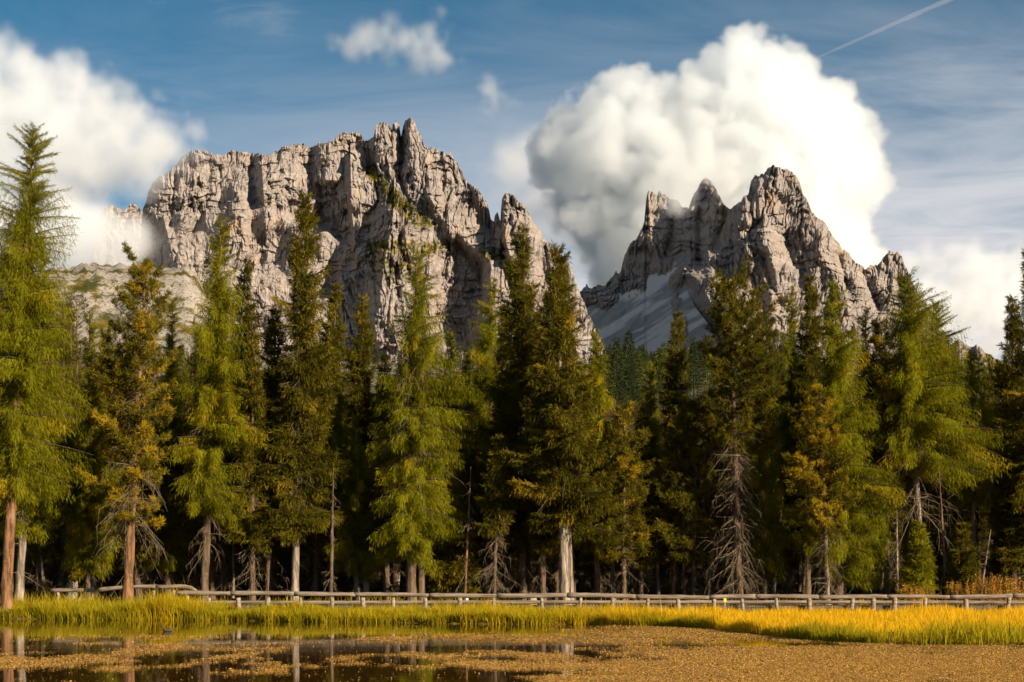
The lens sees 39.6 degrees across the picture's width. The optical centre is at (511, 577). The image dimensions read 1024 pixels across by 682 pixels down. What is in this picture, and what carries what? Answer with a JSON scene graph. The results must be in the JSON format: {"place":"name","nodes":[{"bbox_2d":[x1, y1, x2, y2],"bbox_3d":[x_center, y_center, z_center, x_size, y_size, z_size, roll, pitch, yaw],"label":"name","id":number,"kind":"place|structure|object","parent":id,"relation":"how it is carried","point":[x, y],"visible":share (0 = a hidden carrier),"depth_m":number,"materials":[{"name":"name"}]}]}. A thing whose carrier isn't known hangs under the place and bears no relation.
{"place":"outdoors","nodes":[
{"label":"outdoors","id":0,"kind":"place"},
{"bbox_2d":[89,203,142,265],"bbox_3d":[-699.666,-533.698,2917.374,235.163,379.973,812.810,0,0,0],"label":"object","id":1,"kind":"structure","parent":0,"point":[116,228],"depth_m":2697.64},
{"bbox_2d":[139,118,605,362],"bbox_3d":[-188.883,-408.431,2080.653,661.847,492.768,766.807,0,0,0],"label":"mountain","id":2,"kind":"structure","parent":0,"point":[193,194],"depth_m":1942.27,"materials":[{"name":"stone"}]},
{"bbox_2d":[0,619,1023,681],"bbox_3d":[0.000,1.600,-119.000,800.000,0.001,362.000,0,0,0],"label":"lake water","id":3,"kind":"structure","parent":0,"point":[30,630],"depth_m":31.59,"materials":[{"name":"liquid"}]},
{"bbox_2d":[0,619,1023,681],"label":"floating weed","id":4,"kind":"object","parent":3,"relation":"on","point":[990,656],"visible":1,"depth_m":26.91,"materials":[{"name":"plant"}]},
{"bbox_2d":[0,262,1023,645],"bbox_3d":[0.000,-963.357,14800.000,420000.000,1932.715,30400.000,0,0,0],"label":"ground","id":5,"kind":"structure","parent":0,"point":[186,288],"depth_m":438.54,"materials":[{"name":"stone"}]},
{"bbox_2d":[0,355,35,591],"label":"spruce tree","id":6,"kind":"object","parent":5,"relation":"on","point":[1,539],"visible":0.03,"depth_m":68.36,"materials":[{"name":"green plant"}]},
{"bbox_2d":[0,295,73,599],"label":"spruce tree","id":7,"kind":"object","parent":5,"relation":"on","point":[37,555],"visible":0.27,"depth_m":65.65,"materials":[{"name":"green plant"}]},
{"bbox_2d":[0,231,74,601],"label":"larch tree","id":8,"kind":"object","parent":5,"relation":"on","point":[34,522],"visible":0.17,"depth_m":60.35,"materials":[{"name":"green plant"}]},
{"bbox_2d":[0,122,104,610],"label":"larch tree","id":9,"kind":"object","parent":5,"relation":"on","point":[28,421],"visible":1,"depth_m":55.42,"materials":[{"name":"green plant"}]},
{"bbox_2d":[30,302,79,593],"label":"spruce tree","id":10,"kind":"object","parent":5,"relation":"on","point":[63,576],"visible":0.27,"depth_m":67.87,"materials":[{"name":"green plant"}]},
{"bbox_2d":[44,321,79,584],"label":"larch tree","id":11,"kind":"object","parent":5,"relation":"on","point":[58,574],"visible":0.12,"depth_m":69.90,"materials":[{"name":"green plant"}]},
{"bbox_2d":[45,306,85,582],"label":"spruce tree","id":12,"kind":"object","parent":5,"relation":"on","point":[71,356],"visible":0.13,"depth_m":70.04,"materials":[{"name":"green plant"}]},
{"bbox_2d":[44,285,102,505],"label":"pine tree","id":13,"kind":"object","parent":5,"relation":"on","point":[84,339],"visible":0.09,"depth_m":75.68,"materials":[{"name":"green plant"}]},
{"bbox_2d":[57,309,126,603],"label":"larch tree","id":14,"kind":"object","parent":5,"relation":"on","point":[87,536],"visible":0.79,"depth_m":61.59,"materials":[{"name":"green plant"}]},
{"bbox_2d":[64,340,121,597],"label":"larch tree","id":15,"kind":"object","parent":5,"relation":"on","point":[100,583],"visible":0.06,"depth_m":66.35,"materials":[{"name":"green plant"}]},
{"bbox_2d":[50,584,197,602],"bbox_3d":[-16.297,1.001,59.978,6.336,1.423,0.254,0,0,0],"label":"log railing","id":16,"kind":"object","parent":5,"relation":"on","point":[94,590],"visible":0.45,"depth_m":59.92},
{"bbox_2d":[74,242,182,603],"bbox_3d":[-15.787,-6.029,58.562,4.545,15.466,4.455,0,0,0],"label":"pine tree","id":17,"kind":"object","parent":5,"relation":"on","point":[135,441],"visible":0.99,"depth_m":57.98,"materials":[{"name":"green plant"}]},
{"bbox_2d":[96,328,166,601],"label":"spruce tree","id":18,"kind":"object","parent":5,"relation":"on","point":[140,551],"visible":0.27,"depth_m":63.64,"materials":[{"name":"green plant"}]},
{"bbox_2d":[140,295,200,596],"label":"larch tree","id":19,"kind":"object","parent":5,"relation":"on","point":[167,537],"visible":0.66,"depth_m":64.79,"materials":[{"name":"green plant"}]},
{"bbox_2d":[145,339,201,593],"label":"larch tree","id":20,"kind":"object","parent":5,"relation":"on","point":[175,579],"visible":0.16,"depth_m":65.58,"materials":[{"name":"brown plant"}]},
{"bbox_2d":[174,346,203,589],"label":"spruce tree","id":21,"kind":"object","parent":5,"relation":"on","point":[196,579],"visible":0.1,"depth_m":69.21,"materials":[{"name":"green plant"}]},
{"bbox_2d":[166,307,235,599],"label":"larch tree","id":22,"kind":"object","parent":5,"relation":"on","point":[212,579],"visible":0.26,"depth_m":65.31,"materials":[{"name":"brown plant"}]},
{"bbox_2d":[165,214,269,600],"bbox_3d":[-12.550,-7.122,61.751,4.601,17.513,4.529,0,0,0],"label":"larch tree","id":23,"kind":"object","parent":5,"relation":"on","point":[218,423],"visible":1,"depth_m":61.52,"materials":[{"name":"green plant"}]},
{"bbox_2d":[188,329,248,595],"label":"spruce tree","id":24,"kind":"object","parent":5,"relation":"on","point":[229,553],"visible":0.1,"depth_m":67.60,"materials":[{"name":"green plant"}]},
{"bbox_2d":[210,254,264,598],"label":"spruce tree","id":25,"kind":"object","parent":5,"relation":"on","point":[247,319],"visible":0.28,"depth_m":65.86,"materials":[{"name":"green plant"}]},
{"bbox_2d":[214,325,279,600],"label":"spruce tree","id":26,"kind":"object","parent":5,"relation":"on","point":[255,534],"visible":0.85,"depth_m":62.02,"materials":[{"name":"green plant"}]},
{"bbox_2d":[238,464,291,599],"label":"spruce tree","id":27,"kind":"object","parent":5,"relation":"on","point":[274,564],"visible":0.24,"depth_m":66.28,"materials":[{"name":"green plant"}]},
{"bbox_2d":[231,306,301,600],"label":"spruce tree","id":28,"kind":"object","parent":5,"relation":"on","point":[272,353],"visible":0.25,"depth_m":63.21,"materials":[{"name":"green plant"}]},
{"bbox_2d":[260,402,309,587],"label":"spruce tree","id":29,"kind":"object","parent":5,"relation":"on","point":[284,558],"visible":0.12,"depth_m":71.24,"materials":[{"name":"green plant"}]},
{"bbox_2d":[254,188,356,600],"bbox_3d":[-9.225,-7.753,62.728,4.822,18.880,4.799,0,0,0],"label":"spruce tree","id":30,"kind":"object","parent":5,"relation":"on","point":[295,487],"visible":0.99,"depth_m":62.12,"materials":[{"name":"green plant"}]},
{"bbox_2d":[290,504,326,590],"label":"larch tree","id":31,"kind":"object","parent":5,"relation":"on","point":[311,555],"visible":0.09,"depth_m":71.83,"materials":[{"name":"brown plant"}]},
{"bbox_2d":[286,429,350,596],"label":"pine tree","id":32,"kind":"object","parent":5,"relation":"on","point":[313,552],"visible":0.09,"depth_m":67.79,"materials":[{"name":"green plant"}]},
{"bbox_2d":[299,281,356,598],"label":"spruce tree","id":33,"kind":"object","parent":5,"relation":"on","point":[332,308],"visible":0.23,"depth_m":65.88,"materials":[{"name":"green plant"}]},
{"bbox_2d":[309,322,351,600],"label":"larch tree","id":34,"kind":"object","parent":5,"relation":"on","point":[333,443],"visible":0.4,"depth_m":64.35,"materials":[{"name":"green plant"}]},
{"bbox_2d":[320,464,340,600],"bbox_3d":[-7.870,-1.592,61.529,0.947,6.618,0.982,0,0,0],"label":"bare stem","id":35,"kind":"object","parent":5,"relation":"on","point":[331,576],"visible":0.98,"depth_m":61.44,"materials":[{"name":"brown plant"}]},
{"bbox_2d":[322,404,353,591],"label":"spruce tree","id":36,"kind":"object","parent":5,"relation":"on","point":[348,583],"visible":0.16,"depth_m":68.31,"materials":[{"name":"green plant"}]},
{"bbox_2d":[324,413,383,600],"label":"larch tree","id":37,"kind":"object","parent":5,"relation":"on","point":[350,556],"visible":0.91,"depth_m":63.61,"materials":[{"name":"green plant"}]},
{"bbox_2d":[339,294,393,596],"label":"spruce tree","id":38,"kind":"object","parent":5,"relation":"on","point":[360,375],"visible":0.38,"depth_m":67.76,"materials":[{"name":"green plant"}]},
{"bbox_2d":[353,352,402,599],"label":"spruce tree","id":39,"kind":"object","parent":5,"relation":"on","point":[374,493],"visible":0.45,"depth_m":63.37,"materials":[{"name":"green plant"}]},
{"bbox_2d":[362,250,480,604],"bbox_3d":[-3.918,-6.237,62.173,5.640,15.879,5.786,0,0,38],"label":"larch tree","id":40,"kind":"object","parent":5,"relation":"on","point":[413,525],"visible":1,"depth_m":61.18,"materials":[{"name":"green plant"}]},
{"bbox_2d":[428,328,478,599],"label":"larch tree","id":41,"kind":"object","parent":5,"relation":"on","point":[455,406],"visible":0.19,"depth_m":64.90,"materials":[{"name":"green plant"}]},
{"bbox_2d":[425,449,488,604],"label":"spruce tree","id":42,"kind":"object","parent":5,"relation":"on","point":[451,573],"visible":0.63,"depth_m":62.54,"materials":[{"name":"green plant"}]},
{"bbox_2d":[431,352,491,598],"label":"spruce tree","id":43,"kind":"object","parent":5,"relation":"on","point":[468,469],"visible":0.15,"depth_m":66.11,"materials":[{"name":"green plant"}]},
{"bbox_2d":[456,470,478,599],"bbox_3d":[-2.008,-1.554,61.478,1.159,6.492,1.026,0,0,0],"label":"bare stem","id":44,"kind":"object","parent":5,"relation":"on","point":[466,559],"visible":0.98,"depth_m":61.42,"materials":[{"name":"brown plant"}]},
{"bbox_2d":[433,276,507,593],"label":"larch tree","id":45,"kind":"object","parent":5,"relation":"on","point":[483,354],"visible":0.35,"depth_m":69.70,"materials":[{"name":"green plant"}]},
{"bbox_2d":[472,433,520,599],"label":"spruce tree","id":46,"kind":"object","parent":5,"relation":"on","point":[495,524],"visible":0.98,"depth_m":60.84,"materials":[{"name":"green plant"}]},
{"bbox_2d":[475,314,518,599],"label":"spruce tree","id":47,"kind":"object","parent":5,"relation":"on","point":[501,349],"visible":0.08,"depth_m":65.85,"materials":[{"name":"green plant"}]},
{"bbox_2d":[475,336,530,592],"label":"spruce tree","id":48,"kind":"object","parent":5,"relation":"on","point":[498,564],"visible":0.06,"depth_m":68.04,"materials":[{"name":"green plant"}]},
{"bbox_2d":[0,582,1023,645],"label":"shore grass","id":49,"kind":"structure","parent":5,"relation":"on","point":[939,625],"depth_m":49.16,"materials":[{"name":"plant"}]},
{"bbox_2d":[467,220,556,599],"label":"spruce tree","id":50,"kind":"object","parent":5,"relation":"on","point":[510,391],"visible":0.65,"depth_m":63.59,"materials":[{"name":"green plant"}]},
{"bbox_2d":[499,359,559,592],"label":"spruce tree","id":51,"kind":"object","parent":5,"relation":"on","point":[532,568],"visible":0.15,"depth_m":65.16,"materials":[{"name":"green plant"}]},
{"bbox_2d":[512,309,559,599],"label":"spruce tree","id":52,"kind":"object","parent":5,"relation":"on","point":[546,542],"visible":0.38,"depth_m":62.40,"materials":[{"name":"green plant"}]},
{"bbox_2d":[537,364,573,599],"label":"larch tree","id":53,"kind":"object","parent":5,"relation":"on","point":[556,584],"visible":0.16,"depth_m":65.47,"materials":[{"name":"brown plant"}]},
{"bbox_2d":[497,239,625,604],"bbox_3d":[2.189,-6.276,60.375,4.911,16.145,4.599,0,0,34],"label":"spruce tree","id":54,"kind":"object","parent":5,"relation":"on","point":[562,456],"visible":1,"depth_m":59.99,"materials":[{"name":"green plant"}]},
{"bbox_2d":[574,540,607,592],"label":"spruce tree","id":55,"kind":"object","parent":5,"relation":"on","point":[585,567],"visible":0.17,"depth_m":69.87,"materials":[{"name":"brown plant"}]},
{"bbox_2d":[176,590,1023,612],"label":"log railing","id":56,"kind":"object","parent":5,"relation":"on","point":[809,602],"visible":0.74,"depth_m":56.15,"materials":[{"name":"grey wood"}]},
{"bbox_2d":[572,328,627,604],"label":"larch tree","id":57,"kind":"object","parent":5,"relation":"on","point":[599,389],"visible":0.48,"depth_m":62.23,"materials":[{"name":"green plant"}]},
{"bbox_2d":[580,436,619,592],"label":"spruce tree","id":58,"kind":"object","parent":5,"relation":"on","point":[601,566],"visible":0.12,"depth_m":68.47,"materials":[{"name":"brown plant"}]},
{"bbox_2d":[604,337,632,403],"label":"distant conifer","id":59,"kind":"object","parent":5,"relation":"on","point":[613,361],"visible":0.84,"depth_m":294.13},
{"bbox_2d":[616,355,641,412],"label":"distant conifer","id":60,"kind":"object","parent":5,"relation":"on","point":[634,376],"visible":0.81,"depth_m":270.18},
{"bbox_2d":[595,400,663,599],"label":"pine tree","id":61,"kind":"object","parent":5,"relation":"on","point":[628,469],"visible":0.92,"depth_m":61.31,"materials":[{"name":"green plant"}]},
{"bbox_2d":[613,330,645,402],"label":"distant conifer","id":62,"kind":"object","parent":5,"relation":"on","point":[631,347],"visible":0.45,"depth_m":308.36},
{"bbox_2d":[626,351,647,402],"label":"distant larch","id":63,"kind":"object","parent":5,"relation":"on","point":[638,355],"visible":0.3,"depth_m":367.48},
{"bbox_2d":[613,405,664,599],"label":"spruce tree","id":64,"kind":"object","parent":5,"relation":"on","point":[642,562],"visible":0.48,"depth_m":64.09,"materials":[{"name":"green plant"}]},
{"bbox_2d":[626,359,673,599],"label":"larch tree","id":65,"kind":"object","parent":5,"relation":"on","point":[652,414],"visible":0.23,"depth_m":65.79,"materials":[{"name":"green plant"}]},
{"bbox_2d":[648,348,668,404],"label":"distant larch","id":66,"kind":"object","parent":5,"relation":"on","point":[659,353],"visible":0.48,"depth_m":309.23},
{"bbox_2d":[660,465,681,594],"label":"spruce tree","id":67,"kind":"object","parent":5,"relation":"on","point":[669,566],"visible":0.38,"depth_m":65.40,"materials":[{"name":"brown plant"}]},
{"bbox_2d":[662,524,686,599],"bbox_3d":[7.251,-0.477,63.877,1.119,4.158,1.199,0,0,0],"label":"bare stem","id":68,"kind":"object","parent":5,"relation":"on","point":[674,574],"visible":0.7,"depth_m":63.88,"materials":[{"name":"brown plant"}]},
{"bbox_2d":[657,310,702,594],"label":"spruce tree","id":69,"kind":"object","parent":5,"relation":"on","point":[673,386],"visible":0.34,"depth_m":69.78,"materials":[{"name":"green plant"}]},
{"bbox_2d":[677,495,692,599],"bbox_3d":[7.740,-1.341,63.746,0.674,5.966,1.027,0,0,-21],"label":"bare stem","id":70,"kind":"object","parent":5,"relation":"on","point":[683,580],"visible":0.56,"depth_m":63.73,"materials":[{"name":"brown plant"}]},
{"bbox_2d":[648,393,727,599],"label":"pine tree","id":71,"kind":"object","parent":5,"relation":"on","point":[679,439],"visible":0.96,"depth_m":63.09,"materials":[{"name":"green plant"}]},
{"bbox_2d":[685,338,703,400],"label":"distant conifer","id":72,"kind":"object","parent":5,"relation":"on","point":[696,370],"visible":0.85,"depth_m":310.02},
{"bbox_2d":[677,442,715,599],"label":"spruce tree","id":73,"kind":"object","parent":5,"relation":"on","point":[700,571],"visible":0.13,"depth_m":67.25,"materials":[{"name":"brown plant"}]},
{"bbox_2d":[704,528,718,599],"bbox_3d":[8.775,-0.227,62.822,0.622,3.951,0.655,0,0,41],"label":"bare stem","id":74,"kind":"object","parent":5,"relation":"on","point":[709,576],"visible":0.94,"depth_m":62.74,"materials":[{"name":"brown plant"}]},
{"bbox_2d":[689,387,743,594],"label":"spruce tree","id":75,"kind":"object","parent":5,"relation":"on","point":[719,519],"visible":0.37,"depth_m":64.72,"materials":[{"name":"green plant"}]},
{"bbox_2d":[713,453,732,593],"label":"spruce tree","id":76,"kind":"object","parent":5,"relation":"on","point":[720,583],"visible":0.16,"depth_m":70.26,"materials":[{"name":"brown plant"}]},
{"bbox_2d":[725,436,756,593],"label":"spruce tree","id":77,"kind":"object","parent":5,"relation":"on","point":[746,543],"visible":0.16,"depth_m":66.92,"materials":[{"name":"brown plant"}]},
{"bbox_2d":[695,252,793,604],"bbox_3d":[10.002,-5.216,61.457,5.051,17.353,4.563,0,0,43],"label":"pine tree","id":78,"kind":"object","parent":5,"relation":"on","point":[749,358],"visible":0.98,"depth_m":60.96,"materials":[{"name":"green plant"}]},
{"bbox_2d":[741,413,758,593],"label":"larch tree","id":79,"kind":"object","parent":5,"relation":"on","point":[750,584],"visible":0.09,"depth_m":70.68,"materials":[{"name":"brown plant"}]},
{"bbox_2d":[741,389,786,593],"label":"larch tree","id":80,"kind":"object","parent":5,"relation":"on","point":[759,586],"visible":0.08,"depth_m":67.92,"materials":[{"name":"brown plant"}]},
{"bbox_2d":[740,366,804,599],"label":"larch tree","id":81,"kind":"object","parent":5,"relation":"on","point":[768,467],"visible":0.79,"depth_m":62.59,"materials":[{"name":"green plant"}]},
{"bbox_2d":[741,285,804,599],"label":"larch tree","id":82,"kind":"object","parent":5,"relation":"on","point":[786,380],"visible":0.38,"depth_m":66.82,"materials":[{"name":"green plant"}]},
{"bbox_2d":[778,275,824,594],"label":"spruce tree","id":83,"kind":"object","parent":5,"relation":"on","point":[808,341],"visible":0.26,"depth_m":64.74,"materials":[{"name":"green plant"}]},
{"bbox_2d":[777,374,829,600],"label":"larch tree","id":84,"kind":"object","parent":5,"relation":"on","point":[816,586],"visible":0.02,"depth_m":66.70,"materials":[{"name":"brown plant"}]},
{"bbox_2d":[779,379,864,604],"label":"pine tree","id":85,"kind":"object","parent":5,"relation":"on","point":[835,466],"visible":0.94,"depth_m":59.69,"materials":[{"name":"green plant"}]},
{"bbox_2d":[775,279,908,604],"bbox_3d":[13.900,-5.630,61.303,5.138,14.658,5.693,0,0,0],"label":"larch tree","id":86,"kind":"object","parent":5,"relation":"on","point":[856,556],"visible":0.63,"depth_m":60.83,"materials":[{"name":"green plant"}]},
{"bbox_2d":[848,306,900,599],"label":"larch tree","id":87,"kind":"object","parent":5,"relation":"on","point":[878,534],"visible":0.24,"depth_m":64.01,"materials":[{"name":"green plant"}]},
{"bbox_2d":[852,316,913,600],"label":"pine tree","id":88,"kind":"object","parent":5,"relation":"on","point":[879,347],"visible":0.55,"depth_m":63.41,"materials":[{"name":"green plant"}]},
{"bbox_2d":[888,511,904,593],"bbox_3d":[17.063,-0.634,62.924,0.977,4.632,0.980,0,0,35],"label":"bare stem","id":89,"kind":"object","parent":5,"relation":"on","point":[897,560],"visible":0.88,"depth_m":62.89,"materials":[{"name":"grey plant"}]},
{"bbox_2d":[894,517,940,604],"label":"spruce tree","id":90,"kind":"object","parent":5,"relation":"on","point":[917,570],"visible":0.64,"depth_m":59.64,"materials":[{"name":"green plant"}]},
{"bbox_2d":[890,373,954,581],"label":"larch tree","id":91,"kind":"object","parent":5,"relation":"on","point":[905,538],"visible":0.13,"depth_m":67.85,"materials":[{"name":"green plant"}]},
{"bbox_2d":[851,266,1011,569],"bbox_3d":[18.628,-6.055,63.336,7.259,15.590,5.990,0,0,44],"label":"larch tree","id":92,"kind":"object","parent":5,"relation":"on","point":[920,413],"visible":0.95,"depth_m":62.80,"materials":[{"name":"green plant"}]},
{"bbox_2d":[922,486,953,593],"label":"spruce tree","id":93,"kind":"object","parent":5,"relation":"on","point":[938,573],"visible":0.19,"depth_m":71.83,"materials":[{"name":"green plant"}]},
{"bbox_2d":[937,464,948,604],"bbox_3d":[18.721,-1.660,61.932,0.505,6.761,0.447,0,0,-39],"label":"bare stem","id":94,"kind":"object","parent":5,"relation":"on","point":[943,552],"visible":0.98,"depth_m":61.89,"materials":[{"name":"brown plant"}]},
{"bbox_2d":[925,414,980,594],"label":"larch tree","id":95,"kind":"object","parent":5,"relation":"on","point":[953,514],"visible":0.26,"depth_m":68.60,"materials":[{"name":"green plant"}]},
{"bbox_2d":[910,298,997,594],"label":"larch tree","id":96,"kind":"object","parent":5,"relation":"on","point":[941,321],"visible":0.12,"depth_m":67.87,"materials":[{"name":"green plant"}]},
{"bbox_2d":[942,521,983,600],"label":"spruce tree","id":97,"kind":"object","parent":5,"relation":"on","point":[962,571],"visible":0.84,"depth_m":61.36,"materials":[{"name":"green plant"}]},
{"bbox_2d":[944,502,995,591],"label":"spruce tree","id":98,"kind":"object","parent":5,"relation":"on","point":[980,536],"visible":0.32,"depth_m":68.12,"materials":[{"name":"green plant"}]},
{"bbox_2d":[939,352,1010,600],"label":"larch tree","id":99,"kind":"object","parent":5,"relation":"on","point":[975,496],"visible":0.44,"depth_m":65.32,"materials":[{"name":"green plant"}]},
{"bbox_2d":[959,373,996,593],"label":"spruce tree","id":100,"kind":"object","parent":5,"relation":"on","point":[988,383],"visible":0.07,"depth_m":71.89,"materials":[{"name":"green plant"}]},
{"bbox_2d":[968,397,1007,593],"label":"spruce tree","id":101,"kind":"object","parent":5,"relation":"on","point":[991,512],"visible":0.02,"depth_m":69.47,"materials":[{"name":"green plant"}]},
{"bbox_2d":[983,574,1008,604],"bbox_3d":[19.826,0.568,58.494,1.210,1.472,1.110,0,0,0],"label":"dry plant","id":102,"kind":"object","parent":5,"relation":"on","point":[994,589],"visible":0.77,"depth_m":58.18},
{"bbox_2d":[976,294,1023,599],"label":"spruce tree","id":103,"kind":"object","parent":5,"relation":"on","point":[994,520],"visible":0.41,"depth_m":65.70,"materials":[{"name":"green plant"}]},
{"bbox_2d":[989,245,1023,600],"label":"spruce tree","id":104,"kind":"object","parent":5,"relation":"on","point":[1013,554],"visible":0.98,"depth_m":63.82,"materials":[{"name":"green plant"}]},
{"bbox_2d":[0,0,1023,369],"label":"sky","id":105,"kind":"structure","parent":0,"point":[899,124],"materials":[{"name":"blue"}]},
{"bbox_2d":[580,164,948,360],"bbox_3d":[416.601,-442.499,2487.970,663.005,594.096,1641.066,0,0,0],"label":"mountain","id":106,"kind":"structure","parent":0,"point":[771,224],"depth_m":2428.08,"materials":[{"name":"stone"}]},
{"bbox_2d":[950,339,1015,384],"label":"rocky knoll","id":107,"kind":"structure","parent":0,"point":[967,349],"depth_m":1261.65,"materials":[{"name":"stone"}]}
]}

